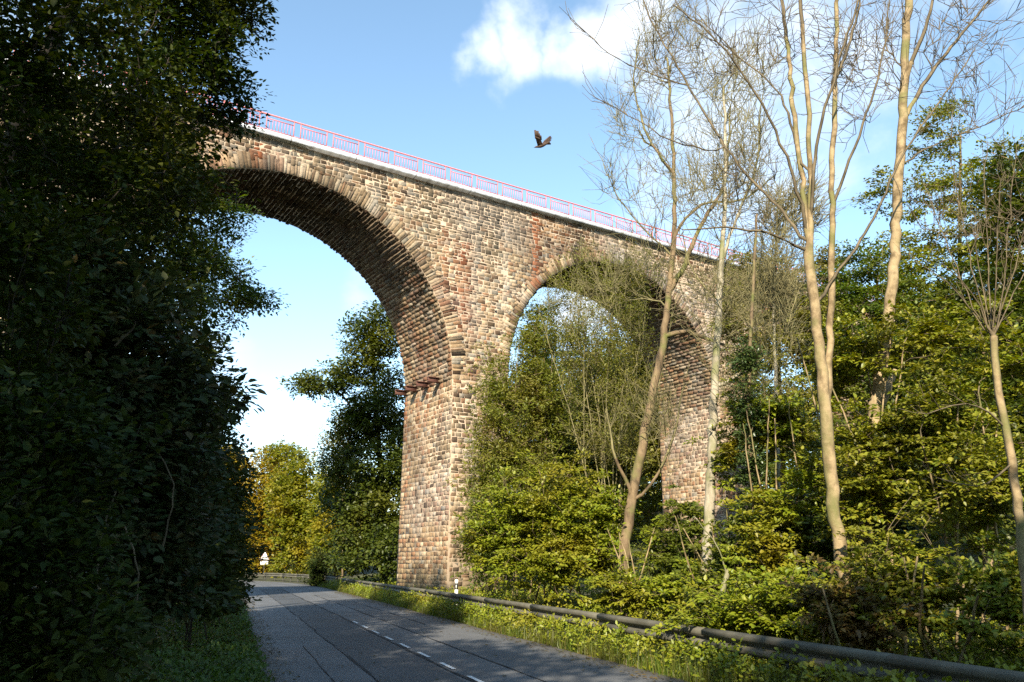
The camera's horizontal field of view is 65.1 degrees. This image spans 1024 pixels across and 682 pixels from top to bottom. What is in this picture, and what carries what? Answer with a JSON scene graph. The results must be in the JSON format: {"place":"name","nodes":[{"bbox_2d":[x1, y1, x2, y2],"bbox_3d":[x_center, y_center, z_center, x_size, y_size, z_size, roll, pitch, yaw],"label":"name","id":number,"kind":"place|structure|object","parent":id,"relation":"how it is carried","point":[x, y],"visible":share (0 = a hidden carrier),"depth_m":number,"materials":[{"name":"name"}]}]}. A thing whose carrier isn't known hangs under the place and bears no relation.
{"place":"outdoors","nodes":[
{"label":"outdoors","id":0,"kind":"place"},
{"bbox_2d":[239,580,686,681],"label":"road","id":1,"kind":"structure","parent":0,"point":[293,635],"depth_m":16.86,"materials":[{"name":"grey asphalt"}]},
{"bbox_2d":[260,589,465,681],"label":"road patch","id":2,"kind":"object","parent":1,"relation":"on","point":[393,662],"visible":0.98,"depth_m":16.82,"materials":[{"name":"grey asphalt"}]},
{"bbox_2d":[263,589,546,681],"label":"road tar seams","id":3,"kind":"object","parent":1,"relation":"on","point":[369,673],"visible":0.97,"depth_m":16.40,"materials":[{"name":"black asphalt"}]},
{"bbox_2d":[353,621,482,681],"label":"road markings","id":4,"kind":"object","parent":1,"relation":"on","point":[472,677],"visible":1,"depth_m":15.49,"materials":[{"name":"paint"}]},
{"bbox_2d":[245,592,694,681],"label":"fallen leaves","id":5,"kind":"object","parent":1,"relation":"on","point":[491,634],"visible":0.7,"depth_m":17.65,"materials":[{"name":"brown plant"}]},
{"bbox_2d":[0,491,1023,681],"bbox_3d":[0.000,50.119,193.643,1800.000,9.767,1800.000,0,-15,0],"label":"ground","id":6,"kind":"structure","parent":0,"point":[294,579],"depth_m":33.18,"materials":[{"name":"green plant"}]},
{"bbox_2d":[0,167,211,681],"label":"hazel shrub","id":7,"kind":"object","parent":6,"relation":"on","point":[44,462],"visible":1,"depth_m":5.76,"materials":[{"name":"green plant"}]},
{"bbox_2d":[0,0,239,404],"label":"lime tree","id":8,"kind":"object","parent":6,"relation":"on","point":[176,264],"visible":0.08,"depth_m":16.77,"materials":[{"name":"green plant"}]},
{"bbox_2d":[114,321,136,346],"bbox_3d":[-3.629,-0.063,7.587,0.298,0.214,0.068,-9,-18,29],"label":"bramble cane","id":9,"kind":"object","parent":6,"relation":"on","point":[120,340],"visible":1,"depth_m":7.60,"materials":[{"name":"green plant"}]},
{"bbox_2d":[0,371,258,681],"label":"elder shrub","id":10,"kind":"object","parent":6,"relation":"on","point":[163,574],"visible":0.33,"depth_m":9.18,"materials":[{"name":"green plant"}]},
{"bbox_2d":[96,491,115,588],"bbox_3d":[-3.719,1.945,7.305,0.085,1.206,0.192,9,-18,-29],"label":"bramble cane","id":11,"kind":"object","parent":10,"relation":"on","point":[106,521],"visible":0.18,"depth_m":7.38,"materials":[{"name":"brown plant"}]},
{"bbox_2d":[124,526,139,643],"bbox_3d":[-3.487,2.221,7.329,0.083,1.033,0.211,-12,-19,37],"label":"bramble cane","id":12,"kind":"object","parent":10,"relation":"attached to","point":[135,564],"visible":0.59,"depth_m":7.38,"materials":[{"name":"brown plant"}]},
{"bbox_2d":[0,218,266,676],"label":"bramble bush","id":13,"kind":"object","parent":6,"relation":"on","point":[145,387],"visible":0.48,"depth_m":8.59,"materials":[{"name":"green plant"}]},
{"bbox_2d":[158,453,174,545],"bbox_3d":[-3.564,1.547,8.126,0.268,1.020,0.118,13,-20,-40],"label":"bramble cane","id":14,"kind":"object","parent":13,"relation":"attached to","point":[163,543],"visible":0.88,"depth_m":8.15,"materials":[{"name":"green plant"}]},
{"bbox_2d":[0,0,278,283],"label":"maple tree","id":15,"kind":"object","parent":6,"relation":"on","point":[30,86],"visible":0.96,"depth_m":10.11,"materials":[{"name":"green plant"}]},
{"bbox_2d":[32,602,274,681],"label":"bank herbs","id":16,"kind":"object","parent":6,"relation":"on","point":[228,649],"visible":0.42,"depth_m":12.60,"materials":[{"name":"green plant"}]},
{"bbox_2d":[111,352,271,660],"bbox_3d":[-6.035,2.942,14.977,2.939,6.046,5.558,0,-15,0],"label":"hornbeam shrub","id":17,"kind":"object","parent":6,"relation":"on","point":[225,567],"visible":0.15,"depth_m":15.22,"materials":[{"name":"green plant"}]},
{"bbox_2d":[124,192,290,351],"bbox_3d":[-9.572,0.338,21.439,6.479,11.769,4.845,-11,-19,35],"label":"locust tree","id":18,"kind":"object","parent":6,"relation":"on","point":[238,286],"visible":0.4,"depth_m":21.63,"materials":[{"name":"green plant"}]},
{"bbox_2d":[171,335,263,540],"bbox_3d":[-9.488,3.593,23.842,4.120,8.192,4.674,0,-15,0],"label":"ash tree","id":19,"kind":"object","parent":6,"relation":"on","point":[215,363],"visible":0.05,"depth_m":24.30,"materials":[{"name":"green plant"}]},
{"bbox_2d":[180,495,272,626],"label":"roadside shrub","id":20,"kind":"object","parent":6,"relation":"on","point":[249,572],"visible":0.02,"depth_m":18.99,"materials":[{"name":"green plant"}]},
{"bbox_2d":[222,437,255,491],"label":"autumn tree","id":21,"kind":"object","parent":6,"relation":"on","point":[235,455],"visible":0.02,"depth_m":96.29,"materials":[{"name":"green plant"}]},
{"bbox_2d":[232,443,290,572],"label":"autumn tree","id":22,"kind":"object","parent":6,"relation":"on","point":[257,492],"visible":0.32,"depth_m":91.38,"materials":[{"name":"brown plant"}]},
{"bbox_2d":[260,552,268,577],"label":"warning sign","id":23,"kind":"object","parent":6,"relation":"on","point":[265,555],"visible":0.52,"depth_m":82.92,"materials":[{"name":"metal"}]},
{"bbox_2d":[270,498,308,557],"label":"autumn tree","id":24,"kind":"object","parent":6,"relation":"on","point":[282,545],"visible":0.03,"depth_m":104.67,"materials":[{"name":"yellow plant"}]},
{"bbox_2d":[260,435,322,577],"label":"autumn tree","id":25,"kind":"object","parent":6,"relation":"on","point":[290,486],"visible":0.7,"depth_m":83.51,"materials":[{"name":"green plant"}]},
{"bbox_2d":[245,573,337,584],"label":"guardrail","id":26,"kind":"object","parent":6,"relation":"on","point":[283,575],"visible":0.48,"depth_m":73.04,"materials":[{"name":"metal"}]},
{"bbox_2d":[287,534,341,585],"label":"rounded bush","id":27,"kind":"object","parent":6,"relation":"on","point":[318,573],"visible":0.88,"depth_m":61.19,"materials":[{"name":"green plant"}]},
{"bbox_2d":[301,466,367,576],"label":"autumn tree","id":28,"kind":"object","parent":6,"relation":"on","point":[319,529],"visible":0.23,"depth_m":75.51,"materials":[{"name":"green plant"}]},
{"bbox_2d":[301,400,374,577],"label":"birch tree","id":29,"kind":"object","parent":6,"relation":"on","point":[322,436],"visible":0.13,"depth_m":73.52,"materials":[{"name":"green plant"}]},
{"bbox_2d":[276,299,404,588],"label":"oak tree","id":30,"kind":"object","parent":6,"relation":"on","point":[370,503],"visible":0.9,"depth_m":50.47,"materials":[{"name":"green plant"}]},
{"bbox_2d":[308,574,395,594],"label":"grass","id":31,"kind":"structure","parent":6,"relation":"on","point":[322,584],"depth_m":58.32,"materials":[{"name":"green plant"}]},
{"bbox_2d":[455,580,457,604],"bbox_3d":[-2.085,9.537,30.050,0.122,1.160,0.092,0,-15,0],"label":"delineator post","id":32,"kind":"object","parent":6,"relation":"on","point":[456,586],"visible":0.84,"depth_m":30.09,"materials":[{"name":"white plastic"}]},
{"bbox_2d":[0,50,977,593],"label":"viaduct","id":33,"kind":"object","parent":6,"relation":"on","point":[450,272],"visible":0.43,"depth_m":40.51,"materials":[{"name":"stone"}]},
{"bbox_2d":[450,498,529,597],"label":"dogwood bush","id":34,"kind":"object","parent":6,"relation":"on","point":[485,568],"visible":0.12,"depth_m":30.84,"materials":[{"name":"green plant"}]},
{"bbox_2d":[443,308,596,600],"bbox_3d":[0.375,4.162,31.950,6.213,12.367,6.353,0,-15,0],"label":"yew bush","id":35,"kind":"object","parent":6,"relation":"on","point":[515,399],"visible":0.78,"depth_m":31.82,"materials":[{"name":"green plant"}]},
{"bbox_2d":[448,448,653,607],"bbox_3d":[0.651,5.825,24.130,4.595,5.194,7.294,11,-19,-36],"label":"hazel bush","id":36,"kind":"object","parent":6,"relation":"on","point":[515,540],"visible":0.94,"depth_m":23.09,"materials":[{"name":"green plant"}]},
{"bbox_2d":[509,302,623,504],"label":"woodland tree","id":37,"kind":"object","parent":6,"relation":"on","point":[548,359],"visible":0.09,"depth_m":60.23,"materials":[{"name":"green plant"}]},
{"bbox_2d":[509,327,663,552],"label":"woodland tree","id":38,"kind":"object","parent":6,"relation":"on","point":[607,464],"visible":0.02,"depth_m":69.39,"materials":[{"name":"green plant"}]},
{"bbox_2d":[528,368,662,521],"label":"woodland tree","id":39,"kind":"object","parent":6,"relation":"on","point":[655,511],"visible":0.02,"depth_m":74.35,"materials":[{"name":"green plant"}]},
{"bbox_2d":[539,339,662,539],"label":"woodland tree","id":40,"kind":"object","parent":6,"relation":"on","point":[648,496],"visible":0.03,"depth_m":60.04,"materials":[{"name":"green plant"}]},
{"bbox_2d":[520,237,686,593],"bbox_3d":[3.339,2.394,29.378,6.183,13.807,4.637,-8,-17,27],"label":"willow bush","id":41,"kind":"object","parent":6,"relation":"on","point":[605,440],"visible":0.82,"depth_m":29.67,"materials":[{"name":"green plant"}]},
{"bbox_2d":[569,329,661,555],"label":"woodland tree","id":42,"kind":"object","parent":6,"relation":"on","point":[654,469],"visible":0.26,"depth_m":57.26,"materials":[{"name":"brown plant"}]},
{"bbox_2d":[580,317,654,532],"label":"woodland tree","id":43,"kind":"object","parent":6,"relation":"on","point":[596,409],"visible":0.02,"depth_m":77.55,"materials":[{"name":"green plant"}]},
{"bbox_2d":[570,499,726,622],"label":"hazel bush","id":44,"kind":"object","parent":6,"relation":"on","point":[618,595],"visible":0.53,"depth_m":18.46,"materials":[{"name":"green plant"}]},
{"bbox_2d":[543,0,794,616],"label":"leaning tree","id":45,"kind":"object","parent":6,"relation":"on","point":[649,410],"visible":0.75,"depth_m":24.01,"materials":[{"name":"brown plant"}]},
{"bbox_2d":[326,582,1022,681],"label":"verge grass","id":46,"kind":"structure","parent":6,"relation":"on","point":[662,669],"depth_m":15.26,"materials":[{"name":"green plant"}]},
{"bbox_2d":[329,577,1023,681],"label":"verge weeds","id":47,"kind":"object","parent":6,"relation":"on","point":[722,654],"visible":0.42,"depth_m":13.38,"materials":[{"name":"green plant"}]},
{"bbox_2d":[341,578,1023,681],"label":"guardrail","id":48,"kind":"object","parent":6,"relation":"on","point":[938,670],"visible":0.78,"depth_m":11.20,"materials":[{"name":"metal"}]},
{"bbox_2d":[642,377,774,505],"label":"woodland tree","id":49,"kind":"object","parent":6,"relation":"on","point":[657,481],"depth_m":90.73,"materials":[{"name":"green plant"}]},
{"bbox_2d":[635,482,785,617],"bbox_3d":[4.741,4.976,18.586,3.204,3.749,6.771,0,-15,0],"label":"elder bush","id":50,"kind":"object","parent":6,"relation":"on","point":[694,528],"visible":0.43,"depth_m":19.44,"materials":[{"name":"green plant"}]},
{"bbox_2d":[694,516,729,607],"bbox_3d":[3.886,4.758,15.441,0.726,2.695,0.173,4,-16,-15],"label":"dead stump","id":51,"kind":"object","parent":6,"relation":"on","point":[726,574],"visible":0.38,"depth_m":15.54,"materials":[{"name":"wood"}]},
{"bbox_2d":[628,0,835,615],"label":"grey tree","id":52,"kind":"object","parent":6,"relation":"on","point":[709,504],"visible":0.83,"depth_m":20.44,"materials":[{"name":"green plant"}]},
{"bbox_2d":[725,214,772,568],"bbox_3d":[5.490,1.651,18.440,1.117,9.894,1.048,0,-15,0],"label":"ivy tree","id":53,"kind":"object","parent":6,"relation":"on","point":[743,366],"visible":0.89,"depth_m":18.42,"materials":[{"name":"green plant"}]},
{"bbox_2d":[645,553,856,659],"bbox_3d":[4.428,4.538,13.356,3.898,1.975,2.850,-12,-19,37],"label":"maple bush","id":54,"kind":"object","parent":6,"relation":"on","point":[732,615],"visible":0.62,"depth_m":13.18,"materials":[{"name":"green plant"}]},
{"bbox_2d":[500,488,1023,645],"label":"wood undergrowth","id":55,"kind":"object","parent":6,"relation":"on","point":[972,558],"visible":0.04,"depth_m":28.88,"materials":[{"name":"green plant"}]},
{"bbox_2d":[682,375,859,597],"bbox_3d":[5.661,3.401,17.540,3.584,5.980,5.611,0,-15,0],"label":"hornbeam bush","id":56,"kind":"object","parent":6,"relation":"on","point":[782,516],"visible":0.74,"depth_m":16.61,"materials":[{"name":"green plant"}]},
{"bbox_2d":[564,0,983,677],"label":"forked tree","id":57,"kind":"object","parent":6,"relation":"on","point":[822,354],"visible":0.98,"depth_m":14.15,"materials":[{"name":"beige plant"}]},
{"bbox_2d":[704,239,861,498],"bbox_3d":[13.085,2.432,36.857,10.110,15.716,6.292,13,-20,-39],"label":"woodland tree","id":58,"kind":"object","parent":6,"relation":"on","point":[824,262],"visible":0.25,"depth_m":36.55,"materials":[{"name":"brown plant"}]},
{"bbox_2d":[756,380,820,488],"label":"woodland tree","id":59,"kind":"object","parent":6,"relation":"on","point":[802,416],"visible":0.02,"depth_m":105.50,"materials":[{"name":"green plant"}]},
{"bbox_2d":[725,154,858,536],"bbox_3d":[7.412,0.734,21.004,3.370,12.367,3.438,6,-17,-21],"label":"thin tree","id":60,"kind":"object","parent":6,"relation":"on","point":[791,196],"visible":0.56,"depth_m":21.67,"materials":[{"name":"grey plant"}]},
{"bbox_2d":[758,370,846,514],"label":"woodland tree","id":61,"kind":"object","parent":6,"relation":"on","point":[771,466],"visible":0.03,"depth_m":62.04,"materials":[{"name":"green plant"}]},
{"bbox_2d":[775,550,928,681],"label":"bramble thicket","id":62,"kind":"object","parent":6,"relation":"on","point":[840,623],"visible":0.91,"depth_m":10.79,"materials":[{"name":"green plant"}]},
{"bbox_2d":[781,417,950,609],"bbox_3d":[7.025,3.557,16.236,3.076,4.631,4.659,-7,-17,22],"label":"elder bush","id":63,"kind":"object","parent":6,"relation":"on","point":[826,543],"visible":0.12,"depth_m":15.52,"materials":[{"name":"green plant"}]},
{"bbox_2d":[790,237,953,474],"bbox_3d":[15.655,1.751,34.965,7.351,14.924,8.482,-10,-19,33],"label":"woodland tree","id":64,"kind":"object","parent":6,"relation":"on","point":[856,293],"visible":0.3,"depth_m":36.62,"materials":[{"name":"green plant"}]},
{"bbox_2d":[855,369,897,542],"bbox_3d":[7.585,3.188,16.442,1.412,5.425,0.886,0,-15,0],"label":"mottled tree","id":65,"kind":"object","parent":6,"relation":"on","point":[889,386],"depth_m":17.08,"materials":[{"name":"plant"}]},
{"bbox_2d":[797,297,1017,649],"bbox_3d":[7.155,2.241,14.357,3.984,6.611,3.640,0,-15,0],"label":"beech sapling","id":66,"kind":"object","parent":6,"relation":"on","point":[927,334],"visible":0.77,"depth_m":14.46,"materials":[{"name":"green plant"}]},
{"bbox_2d":[794,0,1023,649],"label":"straight tree","id":67,"kind":"object","parent":6,"relation":"on","point":[905,64],"visible":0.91,"depth_m":16.65,"materials":[{"name":"beige plant"}]},
{"bbox_2d":[800,479,1023,668],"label":"beech sapling","id":68,"kind":"object","parent":6,"relation":"on","point":[1003,603],"visible":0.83,"depth_m":10.75,"materials":[{"name":"green plant"}]},
{"bbox_2d":[869,278,968,400],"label":"woodland tree","id":69,"kind":"object","parent":6,"relation":"on","point":[895,321],"depth_m":47.84,"materials":[{"name":"green plant"}]},
{"bbox_2d":[848,94,1023,524],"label":"woodland tree","id":70,"kind":"object","parent":6,"relation":"on","point":[917,251],"visible":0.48,"depth_m":40.74,"materials":[{"name":"green plant"}]},
{"bbox_2d":[850,295,1023,658],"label":"beech sapling","id":71,"kind":"object","parent":6,"relation":"on","point":[980,463],"visible":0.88,"depth_m":12.76,"materials":[{"name":"green plant"}]},
{"bbox_2d":[857,256,1023,565],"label":"woodland tree","id":72,"kind":"object","parent":6,"relation":"on","point":[951,294],"visible":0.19,"depth_m":26.16,"materials":[{"name":"green plant"}]},
{"bbox_2d":[893,125,1023,615],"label":"pollarded tree","id":73,"kind":"object","parent":6,"relation":"on","point":[1017,497],"visible":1,"depth_m":10.04,"materials":[{"name":"beige plant"}]},
{"bbox_2d":[939,135,1023,509],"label":"woodland tree","id":74,"kind":"object","parent":6,"relation":"on","point":[1016,204],"visible":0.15,"depth_m":28.29,"materials":[{"name":"green plant"}]},
{"bbox_2d":[967,248,1023,338],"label":"woodland tree","id":75,"kind":"object","parent":6,"relation":"on","point":[1020,264],"visible":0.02,"depth_m":36.36,"materials":[{"name":"green plant"}]},
{"bbox_2d":[0,0,1023,514],"label":"sky","id":76,"kind":"structure","parent":0,"point":[465,85],"materials":[{"name":"blue"}]},
{"bbox_2d":[534,130,551,147],"bbox_3d":[1.430,-9.545,37.998,0.538,0.987,1.410,-11,-19,36],"label":"buzzard","id":77,"kind":"object","parent":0,"point":[538,138],"visible":1,"depth_m":37.73,"materials":[{"name":"brown"}]}
]}

